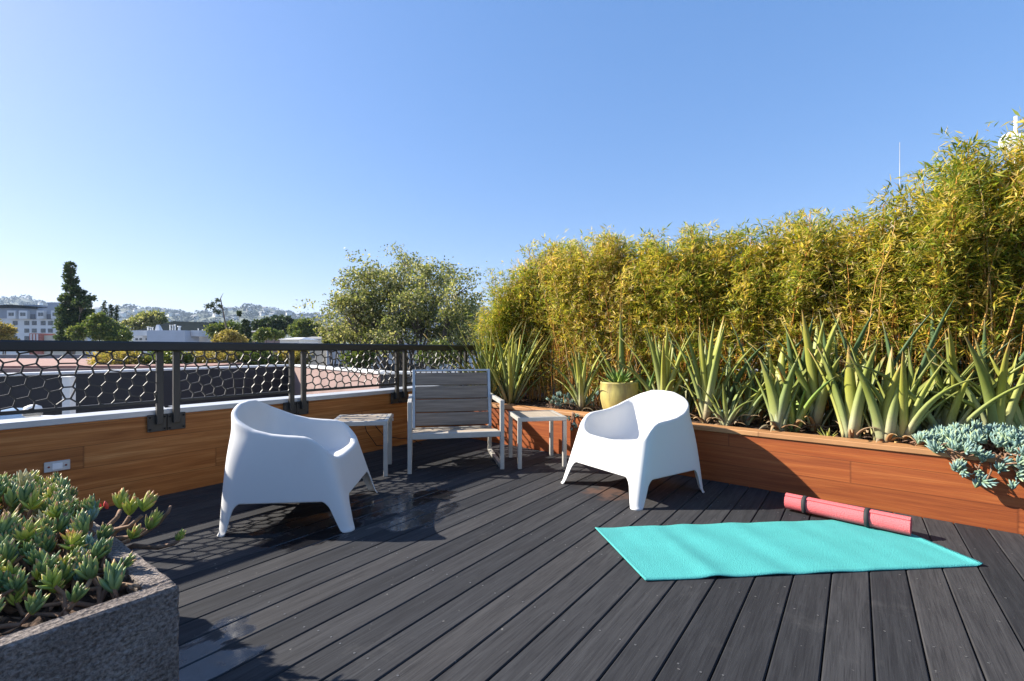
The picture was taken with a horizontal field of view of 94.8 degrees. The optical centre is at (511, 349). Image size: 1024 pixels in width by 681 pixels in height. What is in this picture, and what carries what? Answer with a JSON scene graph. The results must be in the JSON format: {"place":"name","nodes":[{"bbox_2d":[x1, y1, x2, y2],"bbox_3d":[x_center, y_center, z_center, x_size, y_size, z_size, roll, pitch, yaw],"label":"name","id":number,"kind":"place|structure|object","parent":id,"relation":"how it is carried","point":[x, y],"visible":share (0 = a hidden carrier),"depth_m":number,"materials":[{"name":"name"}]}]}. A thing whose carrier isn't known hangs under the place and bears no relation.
{"place":"outdoors","nodes":[
{"label":"outdoors","id":0,"kind":"place"},
{"bbox_2d":[0,302,94,358],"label":"apartment building","id":1,"kind":"structure","parent":0,"point":[26,320],"depth_m":177.82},
{"bbox_2d":[130,321,217,352],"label":"hip roof building","id":2,"kind":"structure","parent":0,"point":[177,331],"depth_m":89.52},
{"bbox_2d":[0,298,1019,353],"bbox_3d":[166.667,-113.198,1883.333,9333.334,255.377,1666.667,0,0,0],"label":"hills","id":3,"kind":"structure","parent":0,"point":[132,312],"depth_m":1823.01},
{"bbox_2d":[0,294,397,328],"bbox_3d":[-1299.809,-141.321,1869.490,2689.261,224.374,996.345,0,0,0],"label":"hill trees","id":4,"kind":"object","parent":3,"relation":"on","point":[187,315],"visible":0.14,"depth_m":1880.36,"materials":[{"name":"green plant"}]},
{"bbox_2d":[0,0,1023,314],"label":"sky","id":5,"kind":"structure","parent":0,"point":[184,155],"materials":[{"name":"blue"}]},
{"label":"ground","id":6,"kind":"structure","parent":0,"visible":0},
{"bbox_2d":[52,261,97,358],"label":"ivy covered tree","id":7,"kind":"object","parent":6,"relation":"on","point":[72,309],"visible":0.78,"depth_m":61.53,"materials":[{"name":"green plant"}]},
{"bbox_2d":[63,311,133,354],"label":"broadleaf tree","id":8,"kind":"object","parent":6,"relation":"on","point":[100,326],"visible":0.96,"depth_m":54.49,"materials":[{"name":"green plant"}]},
{"bbox_2d":[85,351,148,364],"bbox_3d":[-14.423,5.011,17.288,2.200,10.263,1.898,0,0,0],"label":"street tree","id":9,"kind":"object","parent":6,"relation":"on","point":[106,357],"visible":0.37,"depth_m":16.95,"materials":[{"name":"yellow plant"}]},
{"bbox_2d":[120,309,168,330],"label":"broadleaf tree","id":10,"kind":"object","parent":6,"relation":"on","point":[141,320],"visible":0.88,"depth_m":117.87,"materials":[{"name":"green plant"}]},
{"bbox_2d":[0,355,314,372],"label":"flat roof building","id":11,"kind":"structure","parent":6,"relation":"on","point":[43,362],"depth_m":16.82,"materials":[{"name":"paint"}]},
{"bbox_2d":[187,351,242,362],"bbox_3d":[-12.230,4.905,19.180,2.523,10.477,1.863,0,0,-23],"label":"street tree","id":12,"kind":"object","parent":6,"relation":"on","point":[209,355],"visible":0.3,"depth_m":18.85,"materials":[{"name":"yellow plant"}]},
{"bbox_2d":[252,327,285,351],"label":"broadleaf tree","id":13,"kind":"object","parent":6,"relation":"on","point":[264,334],"visible":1,"depth_m":59.64,"materials":[{"name":"green plant"}]},
{"bbox_2d":[251,316,288,336],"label":"broadleaf tree","id":14,"kind":"object","parent":6,"relation":"on","point":[274,323],"visible":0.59,"depth_m":93.96,"materials":[{"name":"green plant"}]},
{"bbox_2d":[285,316,324,337],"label":"broadleaf tree","id":15,"kind":"object","parent":6,"relation":"on","point":[300,327],"visible":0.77,"depth_m":84.09,"materials":[{"name":"green plant"}]},
{"bbox_2d":[292,242,489,370],"bbox_3d":[-6.136,1.727,26.279,11.065,16.694,9.520,0,0,0],"label":"broadleaf tree","id":16,"kind":"object","parent":6,"relation":"on","point":[366,304],"visible":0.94,"depth_m":24.95,"materials":[{"name":"green plant"}]},
{"bbox_2d":[414,338,456,368],"bbox_3d":[-3.369,4.795,20.823,2.032,10.690,1.854,0,0,0],"label":"street tree","id":17,"kind":"object","parent":6,"relation":"on","point":[425,353],"visible":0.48,"depth_m":20.59,"materials":[{"name":"green plant"}]},
{"bbox_2d":[820,571,875,680],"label":"roof","id":18,"kind":"structure","parent":6,"relation":"on","point":[872,629],"depth_m":1.79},
{"bbox_2d":[94,438,1023,680],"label":"deck","id":19,"kind":"structure","parent":18,"relation":"on","point":[459,559],"depth_m":2.01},
{"bbox_2d":[0,520,179,680],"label":"stone planter","id":20,"kind":"object","parent":19,"relation":"on","point":[127,634],"visible":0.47,"depth_m":1.08,"materials":[{"name":"stone"}]},
{"bbox_2d":[0,510,110,622],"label":"succulent plant","id":21,"kind":"object","parent":20,"relation":"in","point":[16,589],"visible":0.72,"depth_m":1.19,"materials":[{"name":"green plant"}]},
{"bbox_2d":[0,469,114,581],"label":"succulent plant","id":22,"kind":"object","parent":20,"relation":"in","point":[32,496],"visible":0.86,"depth_m":1.43,"materials":[{"name":"green plant"}]},
{"bbox_2d":[0,536,136,628],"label":"succulent plant","id":23,"kind":"object","parent":20,"relation":"in","point":[112,580],"visible":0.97,"depth_m":1.15,"materials":[{"name":"green plant"}]},
{"bbox_2d":[99,487,185,549],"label":"succulent plant","id":24,"kind":"object","parent":20,"relation":"in","point":[155,519],"visible":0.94,"depth_m":1.52,"materials":[{"name":"green plant"}]},
{"bbox_2d":[217,400,377,536],"bbox_3d":[-1.319,0.684,3.031,0.761,0.716,0.798,0,0,-5],"label":"plastic armchair","id":25,"kind":"object","parent":19,"relation":"on","point":[275,455],"visible":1,"depth_m":2.69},
{"bbox_2d":[333,414,391,476],"bbox_3d":[-1.280,0.812,4.033,0.455,0.456,0.450,0,0,-10],"label":"side table","id":26,"kind":"object","parent":19,"relation":"on","point":[385,420],"visible":0.75,"depth_m":3.87,"materials":[{"name":"grey metal"}]},
{"bbox_2d":[407,369,503,473],"bbox_3d":[-0.541,0.617,4.362,0.820,0.847,0.740,0,0,-11],"label":"garden armchair","id":27,"kind":"object","parent":19,"relation":"on","point":[437,397],"visible":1,"depth_m":4.51,"materials":[{"name":"wood"}]},
{"bbox_2d":[509,410,566,468],"bbox_3d":[0.226,0.817,4.361,0.440,0.446,0.470,0,0,-11],"label":"side table","id":28,"kind":"object","parent":19,"relation":"on","point":[550,416],"visible":1,"depth_m":4.17,"materials":[{"name":"grey metal"}]},
{"bbox_2d":[561,390,703,510],"bbox_3d":[0.897,0.684,3.559,0.761,0.716,0.798,0,0,-33],"label":"plastic armchair","id":29,"kind":"object","parent":19,"relation":"on","point":[640,442],"visible":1,"depth_m":3.40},
{"bbox_2d":[454,394,1023,535],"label":"wooden planter","id":30,"kind":"object","parent":19,"relation":"on","point":[922,481],"visible":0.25,"depth_m":3.19,"materials":[{"name":"red wood"}]},
{"bbox_2d":[426,318,552,400],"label":"strap leaf plant","id":31,"kind":"object","parent":30,"relation":"on","point":[492,384],"visible":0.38,"depth_m":5.63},
{"bbox_2d":[468,300,515,395],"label":"bamboo clump","id":32,"kind":"object","parent":30,"relation":"on","point":[488,325],"visible":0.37,"depth_m":5.99,"materials":[{"name":"green plant"}]},
{"bbox_2d":[479,261,541,398],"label":"bamboo clump","id":33,"kind":"object","parent":30,"relation":"on","point":[502,302],"visible":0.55,"depth_m":5.91,"materials":[{"name":"green plant"}]},
{"bbox_2d":[466,319,563,403],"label":"strap leaf plant","id":34,"kind":"object","parent":30,"relation":"on","point":[510,389],"visible":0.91,"depth_m":5.43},
{"bbox_2d":[497,259,550,398],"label":"bamboo clump","id":35,"kind":"object","parent":30,"relation":"on","point":[509,288],"visible":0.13,"depth_m":6.00,"materials":[{"name":"green plant"}]},
{"bbox_2d":[498,247,553,400],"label":"bamboo clump","id":36,"kind":"object","parent":30,"relation":"on","point":[534,386],"visible":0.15,"depth_m":5.92,"materials":[{"name":"green plant"}]},
{"bbox_2d":[509,234,565,400],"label":"bamboo clump","id":37,"kind":"object","parent":30,"relation":"on","point":[534,303],"visible":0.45,"depth_m":5.83,"materials":[{"name":"green plant"}]},
{"bbox_2d":[513,228,572,400],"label":"bamboo clump","id":38,"kind":"object","parent":30,"relation":"on","point":[544,298],"visible":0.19,"depth_m":5.78,"materials":[{"name":"green plant"}]},
{"bbox_2d":[521,241,586,404],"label":"bamboo clump","id":39,"kind":"object","parent":30,"relation":"on","point":[566,328],"visible":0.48,"depth_m":5.40,"materials":[{"name":"green plant"}]},
{"bbox_2d":[531,240,595,398],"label":"bamboo clump","id":40,"kind":"object","parent":30,"relation":"on","point":[557,330],"visible":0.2,"depth_m":5.65,"materials":[{"name":"green plant"}]},
{"bbox_2d":[539,236,588,398],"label":"bamboo clump","id":41,"kind":"object","parent":30,"relation":"on","point":[556,287],"visible":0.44,"depth_m":5.43,"materials":[{"name":"green plant"}]},
{"bbox_2d":[546,390,599,410],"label":"blue succulent","id":42,"kind":"object","parent":30,"relation":"in","point":[555,401],"visible":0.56,"depth_m":4.99,"materials":[{"name":"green plant"}]},
{"bbox_2d":[548,345,610,410],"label":"aloe plant","id":43,"kind":"object","parent":30,"relation":"on","point":[583,383],"visible":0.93,"depth_m":4.84,"materials":[{"name":"green plant"}]},
{"bbox_2d":[553,230,615,399],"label":"bamboo clump","id":44,"kind":"object","parent":30,"relation":"on","point":[589,254],"visible":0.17,"depth_m":5.39,"materials":[{"name":"green plant"}]},
{"bbox_2d":[545,249,627,406],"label":"bamboo clump","id":45,"kind":"object","parent":30,"relation":"on","point":[582,345],"visible":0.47,"depth_m":5.26,"materials":[{"name":"green plant"}]},
{"bbox_2d":[553,231,633,398],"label":"bamboo clump","id":46,"kind":"object","parent":30,"relation":"on","point":[573,246],"visible":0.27,"depth_m":5.24,"materials":[{"name":"green plant"}]},
{"bbox_2d":[597,366,643,408],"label":"potted agave","id":47,"kind":"object","parent":30,"relation":"on","point":[617,388],"visible":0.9,"depth_m":4.44,"materials":[{"name":"ceramic"}]},
{"bbox_2d":[577,224,673,382],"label":"bamboo clump","id":48,"kind":"object","parent":30,"relation":"on","point":[612,246],"visible":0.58,"depth_m":5.07,"materials":[{"name":"green plant"}]},
{"bbox_2d":[584,313,675,377],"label":"aloe plant","id":49,"kind":"object","parent":30,"relation":"on","point":[621,353],"visible":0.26,"depth_m":4.82,"materials":[{"name":"green plant"}]},
{"bbox_2d":[605,243,662,391],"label":"bamboo clump","id":50,"kind":"object","parent":30,"relation":"on","point":[620,299],"visible":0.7,"depth_m":4.92,"materials":[{"name":"green plant"}]},
{"bbox_2d":[614,238,674,390],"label":"bamboo clump","id":51,"kind":"object","parent":30,"relation":"on","point":[639,341],"visible":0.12,"depth_m":4.98,"materials":[{"name":"green plant"}]},
{"bbox_2d":[613,222,690,390],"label":"bamboo clump","id":52,"kind":"object","parent":30,"relation":"on","point":[648,282],"visible":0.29,"depth_m":4.87,"materials":[{"name":"green plant"}]},
{"bbox_2d":[609,326,699,395],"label":"aloe plant","id":53,"kind":"object","parent":30,"relation":"on","point":[662,364],"visible":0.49,"depth_m":4.29,"materials":[{"name":"green plant"}]},
{"bbox_2d":[621,228,713,391],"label":"bamboo clump","id":54,"kind":"object","parent":30,"relation":"on","point":[650,324],"visible":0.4,"depth_m":4.74,"materials":[{"name":"green plant"}]},
{"bbox_2d":[641,242,710,408],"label":"bamboo clump","id":55,"kind":"object","parent":30,"relation":"on","point":[666,269],"visible":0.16,"depth_m":4.62,"materials":[{"name":"green plant"}]},
{"bbox_2d":[648,219,724,411],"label":"bamboo clump","id":56,"kind":"object","parent":30,"relation":"on","point":[689,265],"visible":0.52,"depth_m":4.54,"materials":[{"name":"green plant"}]},
{"bbox_2d":[658,222,728,414],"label":"bamboo clump","id":57,"kind":"object","parent":30,"relation":"on","point":[693,328],"visible":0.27,"depth_m":4.54,"materials":[{"name":"green plant"}]},
{"bbox_2d":[660,317,752,422],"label":"aloe plant","id":58,"kind":"object","parent":30,"relation":"on","point":[706,379],"visible":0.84,"depth_m":3.98,"materials":[{"name":"green plant"}]},
{"bbox_2d":[672,339,764,411],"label":"aloe plant","id":59,"kind":"object","parent":30,"relation":"on","point":[730,393],"visible":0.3,"depth_m":4.12,"materials":[{"name":"green plant"}]},
{"bbox_2d":[679,379,766,425],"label":"aloe plant","id":60,"kind":"object","parent":30,"relation":"on","point":[731,416],"visible":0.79,"depth_m":3.85,"materials":[{"name":"green plant"}]},
{"bbox_2d":[674,224,774,421],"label":"bamboo clump","id":61,"kind":"object","parent":30,"relation":"on","point":[712,292],"visible":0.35,"depth_m":4.40,"materials":[{"name":"green plant"}]},
{"bbox_2d":[694,224,768,386],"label":"bamboo clump","id":62,"kind":"object","parent":30,"relation":"on","point":[734,246],"visible":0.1,"depth_m":4.45,"materials":[{"name":"green plant"}]},
{"bbox_2d":[700,217,790,407],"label":"bamboo clump","id":63,"kind":"object","parent":30,"relation":"on","point":[745,297],"visible":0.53,"depth_m":4.21,"materials":[{"name":"green plant"}]},
{"bbox_2d":[729,367,786,424],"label":"aloe plant","id":64,"kind":"object","parent":30,"relation":"in","point":[748,418],"visible":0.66,"depth_m":3.88,"materials":[{"name":"green plant"}]},
{"bbox_2d":[714,215,802,389],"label":"bamboo clump","id":65,"kind":"object","parent":30,"relation":"on","point":[763,272],"visible":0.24,"depth_m":4.19,"materials":[{"name":"green plant"}]},
{"bbox_2d":[702,320,815,423],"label":"aloe plant","id":66,"kind":"object","parent":30,"relation":"on","point":[763,414],"visible":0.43,"depth_m":4.05,"materials":[{"name":"green plant"}]},
{"bbox_2d":[746,347,806,431],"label":"aloe plant","id":67,"kind":"object","parent":30,"relation":"on","point":[779,394],"visible":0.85,"depth_m":3.61,"materials":[{"name":"green plant"}]},
{"bbox_2d":[731,368,839,431],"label":"aloe plant","id":68,"kind":"object","parent":30,"relation":"on","point":[797,414],"visible":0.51,"depth_m":3.61,"materials":[{"name":"green plant"}]},
{"bbox_2d":[742,219,845,418],"bbox_3d":[2.416,-0.238,4.139,0.802,1.778,1.096,0,0,23],"label":"bamboo clump","id":69,"kind":"object","parent":30,"relation":"on","point":[789,260],"visible":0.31,"depth_m":3.95,"materials":[{"name":"green plant"}]},
{"bbox_2d":[752,206,847,420],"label":"bamboo clump","id":70,"kind":"object","parent":30,"relation":"on","point":[790,326],"visible":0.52,"depth_m":3.92,"materials":[{"name":"green plant"}]},
{"bbox_2d":[746,315,879,421],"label":"aloe plant","id":71,"kind":"object","parent":30,"relation":"on","point":[790,355],"visible":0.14,"depth_m":3.78,"materials":[{"name":"green plant"}]},
{"bbox_2d":[745,311,885,433],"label":"aloe plant","id":72,"kind":"object","parent":30,"relation":"on","point":[816,382],"visible":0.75,"depth_m":3.57,"materials":[{"name":"green plant"}]},
{"bbox_2d":[762,303,874,430],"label":"aloe plant","id":73,"kind":"object","parent":30,"relation":"on","point":[833,416],"visible":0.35,"depth_m":3.63,"materials":[{"name":"green plant"}]},
{"bbox_2d":[777,208,885,425],"bbox_3d":[2.751,-0.311,3.998,1.067,1.925,0.878,0,0,44],"label":"bamboo clump","id":74,"kind":"object","parent":30,"relation":"on","point":[833,261],"visible":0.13,"depth_m":3.84,"materials":[{"name":"green plant"}]},
{"bbox_2d":[808,338,886,439],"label":"aloe plant","id":75,"kind":"object","parent":30,"relation":"on","point":[850,405],"visible":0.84,"depth_m":3.30,"materials":[{"name":"green plant"}]},
{"bbox_2d":[809,192,919,382],"bbox_3d":[2.930,-0.256,3.850,1.003,1.814,0.911,0,0,-42],"label":"bamboo clump","id":76,"kind":"object","parent":30,"relation":"on","point":[885,214],"visible":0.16,"depth_m":3.59,"materials":[{"name":"green plant"}]},
{"bbox_2d":[796,309,932,435],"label":"aloe plant","id":77,"kind":"object","parent":30,"relation":"on","point":[897,359],"visible":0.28,"depth_m":3.46,"materials":[{"name":"green plant"}]},
{"bbox_2d":[805,199,936,425],"bbox_3d":[2.754,-0.261,3.695,0.737,1.825,1.033,0,0,-25],"label":"bamboo clump","id":78,"kind":"object","parent":30,"relation":"on","point":[854,244],"visible":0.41,"depth_m":3.65,"materials":[{"name":"green plant"}]},
{"bbox_2d":[818,342,945,442],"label":"aloe plant","id":79,"kind":"object","parent":30,"relation":"on","point":[884,417],"visible":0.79,"depth_m":3.13,"materials":[{"name":"green plant"}]},
{"bbox_2d":[804,208,985,401],"bbox_3d":[2.753,-0.174,3.479,1.052,1.652,0.737,0,0,41],"label":"bamboo clump","id":80,"kind":"object","parent":30,"relation":"on","point":[851,311],"visible":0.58,"depth_m":3.56,"materials":[{"name":"green plant"}]},
{"bbox_2d":[836,297,954,388],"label":"aloe plant","id":81,"kind":"object","parent":30,"relation":"on","point":[923,364],"visible":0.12,"depth_m":3.23,"materials":[{"name":"green plant"}]},
{"bbox_2d":[824,350,979,443],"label":"aloe plant","id":82,"kind":"object","parent":30,"relation":"on","point":[911,417],"visible":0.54,"depth_m":3.07,"materials":[{"name":"green plant"}]},
{"bbox_2d":[819,174,990,379],"bbox_3d":[3.017,-0.314,3.681,0.922,1.931,1.034,0,0,9],"label":"bamboo clump","id":83,"kind":"object","parent":30,"relation":"on","point":[900,297],"visible":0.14,"depth_m":3.52,"materials":[{"name":"green plant"}]},
{"bbox_2d":[857,206,956,395],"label":"bamboo clump","id":84,"kind":"object","parent":30,"relation":"on","point":[883,260],"visible":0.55,"depth_m":3.46,"materials":[{"name":"green plant"}]},
{"bbox_2d":[865,150,985,364],"bbox_3d":[3.228,-0.417,3.590,0.894,2.138,0.713,0,0,8],"label":"bamboo clump","id":85,"kind":"object","parent":30,"relation":"on","point":[917,176],"visible":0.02,"depth_m":3.57,"materials":[{"name":"green plant"}]},
{"bbox_2d":[841,348,1023,430],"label":"aloe plant","id":86,"kind":"object","parent":30,"relation":"on","point":[950,416],"visible":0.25,"depth_m":3.04,"materials":[{"name":"green plant"}]},
{"bbox_2d":[863,164,1011,384],"bbox_3d":[2.996,-0.304,3.390,0.802,1.909,1.096,0,0,39],"label":"bamboo clump","id":87,"kind":"object","parent":30,"relation":"on","point":[948,242],"visible":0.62,"depth_m":3.23,"materials":[{"name":"green plant"}]},
{"bbox_2d":[867,306,1022,388],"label":"aloe plant","id":88,"kind":"object","parent":30,"relation":"on","point":[932,354],"visible":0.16,"depth_m":3.27,"materials":[{"name":"green plant"}]},
{"bbox_2d":[879,334,1023,445],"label":"aloe plant","id":89,"kind":"object","parent":30,"relation":"on","point":[998,412],"visible":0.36,"depth_m":2.87,"materials":[{"name":"green plant"}]},
{"bbox_2d":[897,418,1023,489],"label":"blue succulent","id":90,"kind":"object","parent":30,"relation":"in","point":[1003,439],"visible":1,"depth_m":2.76,"materials":[{"name":"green plant"}]},
{"bbox_2d":[898,167,1023,382],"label":"bamboo clump","id":91,"kind":"object","parent":30,"relation":"on","point":[987,308],"visible":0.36,"depth_m":3.16,"materials":[{"name":"green plant"}]},
{"bbox_2d":[903,120,1023,405],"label":"bamboo clump","id":92,"kind":"object","parent":30,"relation":"on","point":[961,165],"visible":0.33,"depth_m":3.23,"materials":[{"name":"green plant"}]},
{"bbox_2d":[905,339,1022,432],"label":"aloe plant","id":93,"kind":"object","parent":30,"relation":"on","point":[965,372],"visible":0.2,"depth_m":3.22,"materials":[{"name":"green plant"}]},
{"bbox_2d":[921,326,1014,401],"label":"aloe plant","id":94,"kind":"object","parent":30,"relation":"on","point":[951,356],"visible":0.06,"depth_m":3.10,"materials":[{"name":"green plant"}]},
{"bbox_2d":[914,151,1023,384],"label":"bamboo clump","id":95,"kind":"object","parent":30,"relation":"on","point":[1011,236],"visible":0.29,"depth_m":3.13,"materials":[{"name":"green plant"}]},
{"bbox_2d":[928,355,1023,429],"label":"aloe plant","id":96,"kind":"object","parent":30,"relation":"on","point":[976,390],"visible":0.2,"depth_m":2.94,"materials":[{"name":"green plant"}]},
{"bbox_2d":[944,147,1023,383],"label":"bamboo clump","id":97,"kind":"object","parent":30,"relation":"on","point":[990,330],"visible":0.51,"depth_m":3.13,"materials":[{"name":"green plant"}]},
{"bbox_2d":[970,126,1023,399],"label":"bamboo clump","id":98,"kind":"object","parent":30,"relation":"on","point":[1020,149],"visible":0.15,"depth_m":3.22,"materials":[{"name":"green plant"}]},
{"bbox_2d":[971,106,1023,400],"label":"bamboo clump","id":99,"kind":"object","parent":30,"relation":"on","point":[1016,174],"visible":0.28,"depth_m":3.15,"materials":[{"name":"green plant"}]},
{"bbox_2d":[595,520,982,580],"bbox_3d":[1.368,1.031,2.491,1.728,0.017,0.625,0,0,-5],"label":"yoga mat","id":100,"kind":"object","parent":19,"relation":"on","point":[682,551],"visible":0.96,"depth_m":2.42,"materials":[{"name":"teal plastic"}]},
{"bbox_2d":[784,493,911,534],"bbox_3d":[1.991,0.980,2.827,0.108,0.108,0.619,0,0,-44],"label":"rolled yoga mat","id":101,"kind":"object","parent":19,"relation":"on","point":[870,517],"visible":1,"depth_m":2.77,"materials":[{"name":"pink plastic"}]},
{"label":"roof","id":102,"kind":"structure","parent":6,"relation":"on","visible":0},
{"bbox_2d":[61,376,75,414],"bbox_3d":[-6.772,1.526,7.200,0.144,2.228,0.116,0,0,0],"label":"duct post","id":103,"kind":"object","parent":102,"relation":"on","point":[67,381],"visible":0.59,"depth_m":7.15,"materials":[{"name":"metal"}]},
{"bbox_2d":[0,364,288,414],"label":"neighbour parapet","id":104,"kind":"structure","parent":102,"relation":"on","point":[37,394],"depth_m":10.18,"materials":[{"name":"concrete"}]},
{"bbox_2d":[0,385,502,507],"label":"parapet wall","id":105,"kind":"structure","parent":102,"relation":"on","point":[107,453],"depth_m":3.28,"materials":[{"name":"brown wood"}]},
{"bbox_2d":[0,340,494,432],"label":"metal railing","id":106,"kind":"object","parent":105,"relation":"on","point":[160,420],"visible":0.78,"depth_m":3.47,"materials":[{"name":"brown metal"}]},
{"bbox_2d":[295,364,386,394],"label":"neighbour parapet","id":107,"kind":"structure","parent":102,"relation":"on","point":[344,372],"depth_m":11.09,"materials":[{"name":"paint"}]},
{"bbox_2d":[380,369,757,407],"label":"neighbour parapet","id":108,"kind":"structure","parent":102,"relation":"on","point":[391,380],"depth_m":9.19,"materials":[{"name":"paint"}]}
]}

